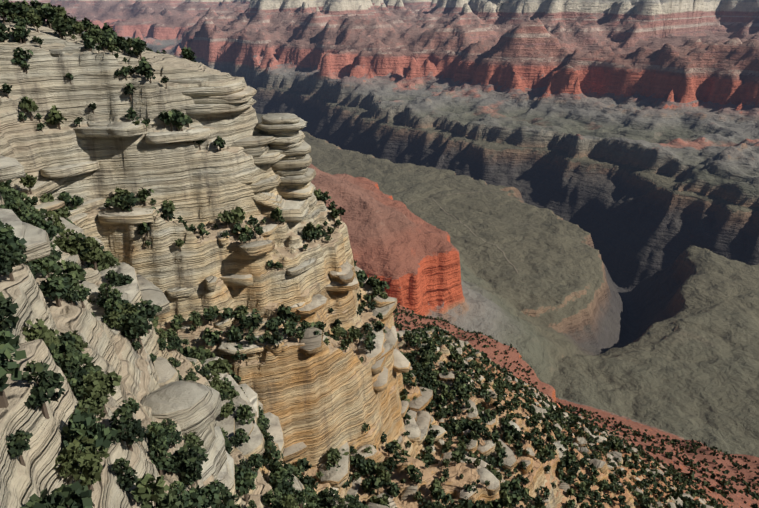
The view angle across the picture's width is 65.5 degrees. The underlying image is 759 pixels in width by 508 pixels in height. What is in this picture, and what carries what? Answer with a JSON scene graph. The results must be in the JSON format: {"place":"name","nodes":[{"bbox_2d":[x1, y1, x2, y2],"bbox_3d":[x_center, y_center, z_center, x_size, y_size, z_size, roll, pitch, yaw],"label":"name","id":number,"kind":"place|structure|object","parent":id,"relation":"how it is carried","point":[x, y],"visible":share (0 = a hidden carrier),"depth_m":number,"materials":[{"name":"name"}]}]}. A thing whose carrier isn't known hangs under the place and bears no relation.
{"place":"outdoors","nodes":[
{"label":"outdoors","id":0,"kind":"place"},
{"bbox_2d":[0,0,758,507],"bbox_3d":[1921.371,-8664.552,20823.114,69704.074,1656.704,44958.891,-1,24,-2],"label":"canyon terrain","id":1,"kind":"structure","parent":0,"point":[610,148],"depth_m":1988.37,"materials":[{"name":"stone"}]},
{"bbox_2d":[0,182,368,507],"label":"shrubs","id":2,"kind":"object","parent":1,"relation":"on","point":[86,434],"visible":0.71,"depth_m":35.80,"materials":[{"name":"green plant"}]},
{"bbox_2d":[0,0,670,507],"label":"shrubs","id":3,"kind":"object","parent":1,"relation":"on","point":[36,14],"visible":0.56,"depth_m":114.04,"materials":[{"name":"green plant"}]},
{"bbox_2d":[0,42,713,507],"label":"boulders","id":4,"kind":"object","parent":1,"relation":"on","point":[188,406],"depth_m":106.31,"materials":[{"name":"beige stone"}]},
{"bbox_2d":[433,199,517,273],"bbox_3d":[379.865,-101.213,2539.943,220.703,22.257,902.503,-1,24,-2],"label":"tonto trail","id":5,"kind":"object","parent":1,"relation":"on","point":[482,239],"visible":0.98,"depth_m":2400.35,"materials":[{"name":"grey soil"}]},
{"bbox_2d":[393,303,758,507],"bbox_3d":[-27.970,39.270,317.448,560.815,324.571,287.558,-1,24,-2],"label":"shrubs","id":6,"kind":"object","parent":1,"relation":"on","point":[617,442],"visible":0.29,"depth_m":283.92,"materials":[{"name":"green plant"}]}
]}

